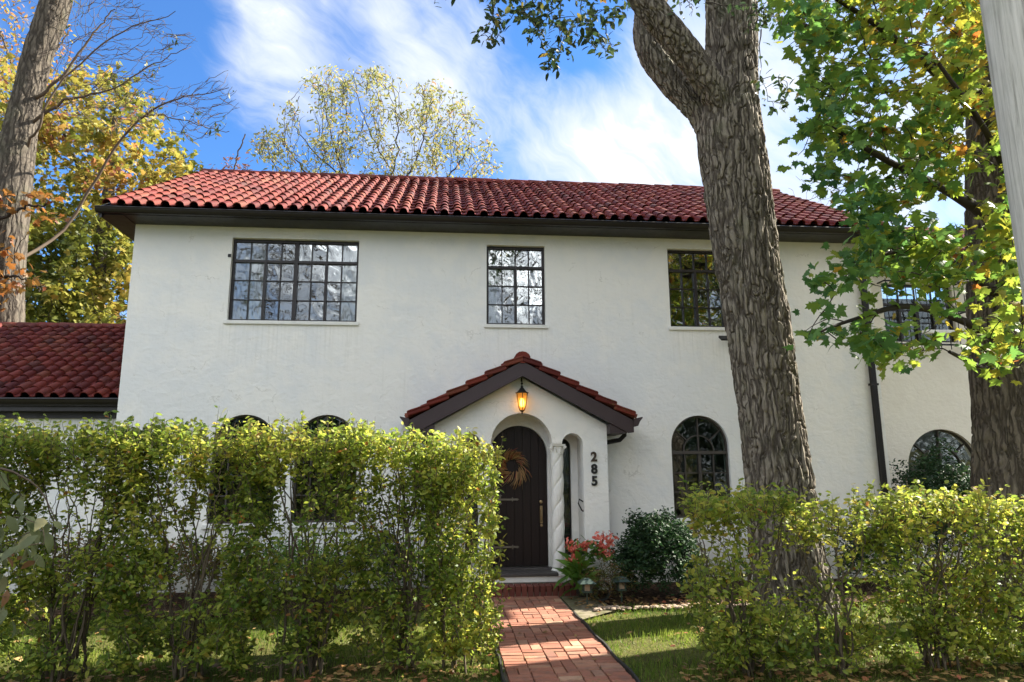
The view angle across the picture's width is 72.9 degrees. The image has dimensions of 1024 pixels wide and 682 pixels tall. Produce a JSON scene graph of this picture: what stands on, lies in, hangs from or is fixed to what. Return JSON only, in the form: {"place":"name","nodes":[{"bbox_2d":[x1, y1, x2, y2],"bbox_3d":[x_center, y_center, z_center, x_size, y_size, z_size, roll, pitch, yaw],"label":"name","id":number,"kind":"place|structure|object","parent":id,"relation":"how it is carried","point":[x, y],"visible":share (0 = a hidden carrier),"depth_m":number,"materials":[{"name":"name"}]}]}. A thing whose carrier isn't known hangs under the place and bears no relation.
{"place":"outdoors","nodes":[
{"label":"outdoors","id":0,"kind":"place"},
{"bbox_2d":[0,0,965,322],"label":"sky","id":1,"kind":"structure","parent":0,"point":[602,120],"materials":[{"name":"blue"}]},
{"bbox_2d":[0,593,1023,681],"bbox_3d":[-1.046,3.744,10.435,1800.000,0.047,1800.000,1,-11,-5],"label":"ground","id":2,"kind":"structure","parent":0,"point":[631,653],"depth_m":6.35,"materials":[{"name":"green plant"}]},
{"bbox_2d":[0,412,51,661],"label":"hedge shrub","id":3,"kind":"object","parent":2,"relation":"on","point":[31,489],"visible":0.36,"depth_m":6.19,"materials":[{"name":"green plant"}]},
{"bbox_2d":[0,467,62,637],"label":"drooping shrub","id":4,"kind":"object","parent":2,"relation":"on","point":[33,536],"visible":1,"depth_m":4.32,"materials":[{"name":"green plant"}]},
{"bbox_2d":[0,188,64,311],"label":"orange tree","id":5,"kind":"object","parent":2,"relation":"on","point":[6,288],"visible":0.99,"depth_m":15.41,"materials":[{"name":"brown plant"}]},
{"bbox_2d":[0,322,125,594],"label":"annex","id":6,"kind":"object","parent":2,"relation":"on","point":[64,371],"visible":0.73,"depth_m":11.10,"materials":[{"name":"red tile"}]},
{"bbox_2d":[0,0,167,127],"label":"thin autumn tree","id":7,"kind":"object","parent":2,"relation":"on","point":[5,46],"visible":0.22,"depth_m":29.17,"materials":[{"name":"brown plant"}]},
{"bbox_2d":[0,410,172,681],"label":"hedge shrub","id":8,"kind":"object","parent":2,"relation":"on","point":[89,439],"visible":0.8,"depth_m":5.98,"materials":[{"name":"green plant"}]},
{"bbox_2d":[0,49,205,323],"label":"yellow tree","id":9,"kind":"object","parent":2,"relation":"on","point":[57,300],"visible":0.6,"depth_m":20.46,"materials":[{"name":"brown plant"}]},
{"bbox_2d":[0,0,239,321],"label":"tree","id":10,"kind":"object","parent":2,"relation":"on","point":[25,113],"visible":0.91,"depth_m":17.05,"materials":[{"name":"brown plant"}]},
{"bbox_2d":[93,405,278,681],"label":"hedge shrub","id":11,"kind":"object","parent":2,"relation":"on","point":[193,638],"visible":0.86,"depth_m":6.03,"materials":[{"name":"green plant"}]},
{"bbox_2d":[208,134,252,169],"bbox_3d":[-10.076,-0.671,23.657,1.970,13.844,2.198,1,-11,-5],"label":"red tree","id":12,"kind":"object","parent":2,"relation":"on","point":[236,160],"visible":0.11,"depth_m":24.96,"materials":[{"name":"brown plant"}]},
{"bbox_2d":[217,410,375,678],"bbox_3d":[-1.882,1.788,6.288,1.258,2.318,0.966,1,-11,-5],"label":"hedge shrub","id":13,"kind":"object","parent":2,"relation":"on","point":[313,644],"visible":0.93,"depth_m":6.12,"materials":[{"name":"green plant"}]},
{"bbox_2d":[247,58,509,179],"bbox_3d":[-5.139,-2.684,25.142,10.104,18.296,4.877,1,-11,-5],"label":"airy tree","id":14,"kind":"object","parent":2,"relation":"on","point":[428,112],"visible":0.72,"depth_m":25.61,"materials":[{"name":"yellow plant"}]},
{"bbox_2d":[344,421,473,674],"bbox_3d":[-0.935,1.837,6.383,1.161,2.244,0.974,1,-11,-5],"label":"hedge shrub","id":15,"kind":"object","parent":2,"relation":"on","point":[394,628],"visible":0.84,"depth_m":6.22,"materials":[{"name":"green plant"}]},
{"bbox_2d":[417,426,511,674],"bbox_3d":[-0.440,1.856,6.359,0.856,2.190,0.961,1,-11,-5],"label":"hedge shrub","id":16,"kind":"object","parent":2,"relation":"on","point":[480,630],"visible":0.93,"depth_m":6.13,"materials":[{"name":"green plant"}]},
{"bbox_2d":[484,606,505,681],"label":"path edging","id":17,"kind":"object","parent":2,"relation":"on","point":[502,677],"visible":0.23,"depth_m":6.12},
{"bbox_2d":[29,566,971,622],"bbox_3d":[2.777,3.700,10.379,17.400,0.062,3.040,1,-11,-5],"label":"mulch bed","id":18,"kind":"object","parent":2,"relation":"on","point":[652,591],"visible":0.09,"depth_m":9.45,"materials":[{"name":"brown soil"}]},
{"bbox_2d":[31,526,128,604],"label":"foundation bush","id":19,"kind":"object","parent":18,"relation":"on","point":[61,555],"visible":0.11,"depth_m":9.13,"materials":[{"name":"green plant"}]},
{"bbox_2d":[144,535,243,605],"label":"foundation bush","id":20,"kind":"object","parent":18,"relation":"on","point":[186,567],"visible":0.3,"depth_m":9.29,"materials":[{"name":"green plant"}]},
{"bbox_2d":[244,527,351,598],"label":"foundation bush","id":21,"kind":"object","parent":18,"relation":"on","point":[299,541],"visible":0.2,"depth_m":9.53,"materials":[{"name":"green plant"}]},
{"bbox_2d":[337,522,419,596],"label":"evergreen bush","id":22,"kind":"object","parent":18,"relation":"on","point":[387,564],"visible":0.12,"depth_m":9.60,"materials":[{"name":"green plant"}]},
{"bbox_2d":[591,580,610,600],"bbox_3d":[1.186,3.316,9.211,0.264,0.260,0.083,1,-11,-5],"label":"garden hose","id":23,"kind":"object","parent":18,"relation":"on","point":[606,597],"visible":0.78,"depth_m":9.19,"materials":[{"name":"green rubber"}]},
{"bbox_2d":[577,551,642,604],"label":"bronze shrub","id":24,"kind":"object","parent":18,"relation":"on","point":[603,574],"visible":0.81,"depth_m":9.24,"materials":[{"name":"brown plant"}]},
{"bbox_2d":[611,576,630,602],"bbox_3d":[1.437,3.282,9.110,0.220,0.365,0.220,1,-11,-5],"label":"path lantern","id":25,"kind":"object","parent":18,"relation":"on","point":[620,587],"visible":0.88,"depth_m":9.08,"materials":[{"name":"metal"}]},
{"bbox_2d":[607,505,708,596],"bbox_3d":[1.996,2.906,9.618,1.466,1.227,1.218,1,-11,-5],"label":"evergreen bush","id":26,"kind":"object","parent":18,"relation":"on","point":[664,538],"visible":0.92,"depth_m":9.39,"materials":[{"name":"green plant"}]},
{"bbox_2d":[592,602,749,610],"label":"edging stones","id":27,"kind":"object","parent":18,"relation":"on","point":[613,607],"visible":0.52,"depth_m":8.75,"materials":[{"name":"beige stone"}]},
{"bbox_2d":[828,518,929,584],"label":"evergreen bush","id":28,"kind":"object","parent":18,"relation":"on","point":[858,556],"visible":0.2,"depth_m":10.11,"materials":[{"name":"green plant"}]},
{"bbox_2d":[889,432,971,566],"bbox_3d":[6.989,2.575,11.368,1.764,2.157,1.510,1,-11,-5],"label":"evergreen bush","id":29,"kind":"object","parent":18,"relation":"on","point":[933,474],"visible":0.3,"depth_m":11.29,"materials":[{"name":"green plant"}]},
{"bbox_2d":[0,594,1023,681],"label":"fallen leaves","id":30,"kind":"object","parent":2,"relation":"on","point":[376,671],"visible":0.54,"depth_m":5.96,"materials":[{"name":"brown plant"}]},
{"bbox_2d":[560,596,614,618],"bbox_3d":[1.005,3.455,8.937,0.510,0.066,1.570,1,-11,-5],"label":"landing","id":31,"kind":"object","parent":2,"relation":"on","point":[582,611],"visible":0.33,"depth_m":8.94,"materials":[{"name":"concrete"}]},
{"bbox_2d":[552,550,604,598],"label":"hosta","id":32,"kind":"object","parent":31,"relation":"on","point":[572,570],"visible":0.82,"depth_m":9.50,"materials":[{"name":"green plant"}]},
{"bbox_2d":[577,578,595,606],"bbox_3d":[0.969,3.258,8.966,0.220,0.365,0.220,1,-11,-5],"label":"path lantern","id":33,"kind":"object","parent":31,"relation":"on","point":[586,583],"visible":0.94,"depth_m":8.94,"materials":[{"name":"metal"}]},
{"bbox_2d":[562,530,618,596],"bbox_3d":[1.086,3.120,9.784,0.762,0.899,0.762,1,-11,-5],"label":"begonia","id":34,"kind":"object","parent":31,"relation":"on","point":[600,548],"visible":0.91,"depth_m":9.63,"materials":[{"name":"plant"}]},
{"bbox_2d":[573,611,640,681],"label":"path edging","id":35,"kind":"object","parent":2,"relation":"on","point":[628,670],"visible":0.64,"depth_m":6.57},
{"bbox_2d":[434,0,841,619],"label":"tree","id":36,"kind":"object","parent":2,"relation":"on","point":[710,92],"visible":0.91,"depth_m":9.09,"materials":[{"name":"grey plant"}]},
{"bbox_2d":[676,475,813,677],"bbox_3d":[2.007,2.042,6.097,1.032,1.702,0.963,1,-11,-5],"label":"hedge shrub","id":37,"kind":"object","parent":2,"relation":"on","point":[732,646],"visible":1,"depth_m":5.93,"materials":[{"name":"green plant"}]},
{"bbox_2d":[789,178,858,212],"bbox_3d":[11.726,-0.956,24.895,3.419,11.637,1.891,1,-11,-5],"label":"bare tree","id":38,"kind":"object","parent":2,"relation":"on","point":[815,194],"visible":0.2,"depth_m":25.71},
{"bbox_2d":[761,485,910,676],"bbox_3d":[2.849,2.110,6.218,1.027,1.606,0.970,1,-11,-5],"label":"hedge shrub","id":39,"kind":"object","parent":2,"relation":"on","point":[840,648],"visible":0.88,"depth_m":6.09,"materials":[{"name":"green plant"}]},
{"bbox_2d":[763,0,1023,620],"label":"maple tree","id":40,"kind":"object","parent":2,"relation":"on","point":[985,268],"visible":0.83,"depth_m":6.87,"materials":[{"name":"green plant"}]},
{"bbox_2d":[843,478,1021,677],"bbox_3d":[3.740,2.081,6.268,1.106,1.672,0.950,1,-11,-5],"label":"hedge shrub","id":41,"kind":"object","parent":2,"relation":"on","point":[944,628],"visible":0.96,"depth_m":6.11,"materials":[{"name":"green plant"}]},
{"bbox_2d":[948,478,1023,666],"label":"hedge shrub","id":42,"kind":"object","parent":2,"relation":"on","point":[1014,602],"visible":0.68,"depth_m":6.20,"materials":[{"name":"green plant"}]},
{"bbox_2d":[979,0,1023,305],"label":"utility pole","id":43,"kind":"object","parent":2,"relation":"on","point":[1003,23],"visible":1,"depth_m":4.46,"materials":[{"name":"grey wood"}]},
{"bbox_2d":[95,168,971,598],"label":"house","id":44,"kind":"structure","parent":0,"point":[603,340],"depth_m":11.26,"materials":[{"name":"white paint"}]},
{"bbox_2d":[201,415,274,528],"bbox_3d":[-4.076,1.969,10.513,1.060,1.692,0.165,1,-11,-5],"label":"window","id":45,"kind":"structure","parent":44,"relation":"in","point":[203,526],"depth_m":10.46,"materials":[{"name":"black metal"}]},
{"bbox_2d":[233,243,265,318],"bbox_3d":[-4.304,-0.875,11.361,0.460,1.600,0.067,1,-11,-5],"label":"curtain","id":46,"kind":"object","parent":44,"relation":"hanging from","point":[241,287],"visible":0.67,"depth_m":11.38,"materials":[{"name":"white fabric"}]},
{"bbox_2d":[223,239,358,325],"bbox_3d":[-3.490,-0.942,11.134,2.095,1.417,0.165,1,-11,-5],"label":"window","id":47,"kind":"structure","parent":44,"relation":"in","point":[296,262],"depth_m":11.15,"materials":[{"name":"metal"}]},
{"bbox_2d":[286,415,357,527],"bbox_3d":[-2.857,1.984,10.630,1.050,1.692,0.165,1,-11,-5],"label":"window","id":48,"kind":"structure","parent":44,"relation":"in","point":[318,526],"depth_m":10.57,"materials":[{"name":"black metal"}]},
{"bbox_2d":[341,245,356,320],"bbox_3d":[-2.661,-0.855,11.518,0.320,1.600,0.067,1,-11,-5],"label":"curtain","id":49,"kind":"object","parent":44,"relation":"hanging from","point":[348,292],"visible":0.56,"depth_m":11.52,"materials":[{"name":"white fabric"}]},
{"bbox_2d":[489,250,496,322],"bbox_3d":[-0.362,-0.827,11.739,0.220,1.600,0.058,1,-11,-5],"label":"curtain","id":50,"kind":"object","parent":44,"relation":"hanging from","point":[492,290],"visible":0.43,"depth_m":11.75,"materials":[{"name":"white fabric"}]},
{"bbox_2d":[484,246,548,328],"bbox_3d":[0.061,-0.889,11.470,1.060,1.407,0.161,1,-11,-5],"label":"window","id":51,"kind":"structure","parent":44,"relation":"in","point":[489,325],"depth_m":11.50,"materials":[{"name":"metal"}]},
{"bbox_2d":[490,426,547,566],"bbox_3d":[0.101,2.373,10.689,0.890,2.115,0.122,1,-11,-5],"label":"door","id":52,"kind":"structure","parent":44,"relation":"in","point":[526,538],"depth_m":10.68,"materials":[{"name":"brown wood"}]},
{"bbox_2d":[497,448,531,488],"bbox_3d":[0.019,1.969,10.688,0.578,0.638,0.104,1,-11,-5],"label":"wreath","id":53,"kind":"object","parent":52,"relation":"attached to","point":[503,465],"visible":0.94,"depth_m":10.69,"materials":[{"name":"plant"}]},
{"bbox_2d":[516,377,527,413],"bbox_3d":[0.149,0.815,10.389,0.198,0.555,0.201,1,-11,-5],"label":"wall lantern","id":54,"kind":"object","parent":44,"relation":"attached to","point":[521,390],"depth_m":10.34,"materials":[{"name":"black metal"}]},
{"bbox_2d":[591,452,597,485],"bbox_3d":[1.232,1.911,10.381,0.098,0.503,0.016,1,-11,-5],"label":"house number","id":55,"kind":"object","parent":44,"relation":"attached to","point":[593,468],"visible":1,"depth_m":10.37,"materials":[{"name":"brown metal"}]},
{"bbox_2d":[667,250,724,330],"bbox_3d":[3.129,-0.861,11.766,1.075,1.417,0.161,1,-11,-5],"label":"window","id":56,"kind":"structure","parent":44,"relation":"in","point":[673,327],"depth_m":11.79,"materials":[{"name":"metal"}]},
{"bbox_2d":[671,416,731,522],"bbox_3d":[3.046,2.056,11.196,1.060,1.692,0.165,1,-11,-5],"label":"window","id":57,"kind":"structure","parent":44,"relation":"in","point":[725,451],"depth_m":11.25,"materials":[{"name":"black glass"}]},
{"bbox_2d":[719,336,727,340],"bbox_3d":[3.557,-0.040,11.496,0.274,0.110,0.241,1,-11,-5],"label":"floodlight","id":58,"kind":"object","parent":44,"relation":"attached to","point":[723,338],"visible":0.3,"depth_m":11.40,"materials":[{"name":"black metal"}]},
{"bbox_2d":[877,278,966,349],"bbox_3d":[7.791,-0.489,13.109,1.600,1.350,0.238,1,-11,-5],"label":"window grille","id":59,"kind":"object","parent":44,"relation":"attached to","point":[960,312],"depth_m":12.98,"materials":[{"name":"black metal"}]},
{"bbox_2d":[883,285,965,341],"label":"window","id":60,"kind":"structure","parent":44,"relation":"in","point":[907,286],"depth_m":13.29,"materials":[{"name":"metal"}]},
{"bbox_2d":[910,430,971,539],"bbox_3d":[7.943,2.605,12.702,1.540,1.957,0.175,1,-11,-5],"label":"window","id":61,"kind":"structure","parent":44,"relation":"in","point":[964,443],"depth_m":12.89,"materials":[{"name":"black metal"}]},
{"bbox_2d":[484,596,635,681],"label":"path","id":62,"kind":"structure","parent":0,"point":[558,651],"depth_m":6.80,"materials":[{"name":"red brick"}]}
]}

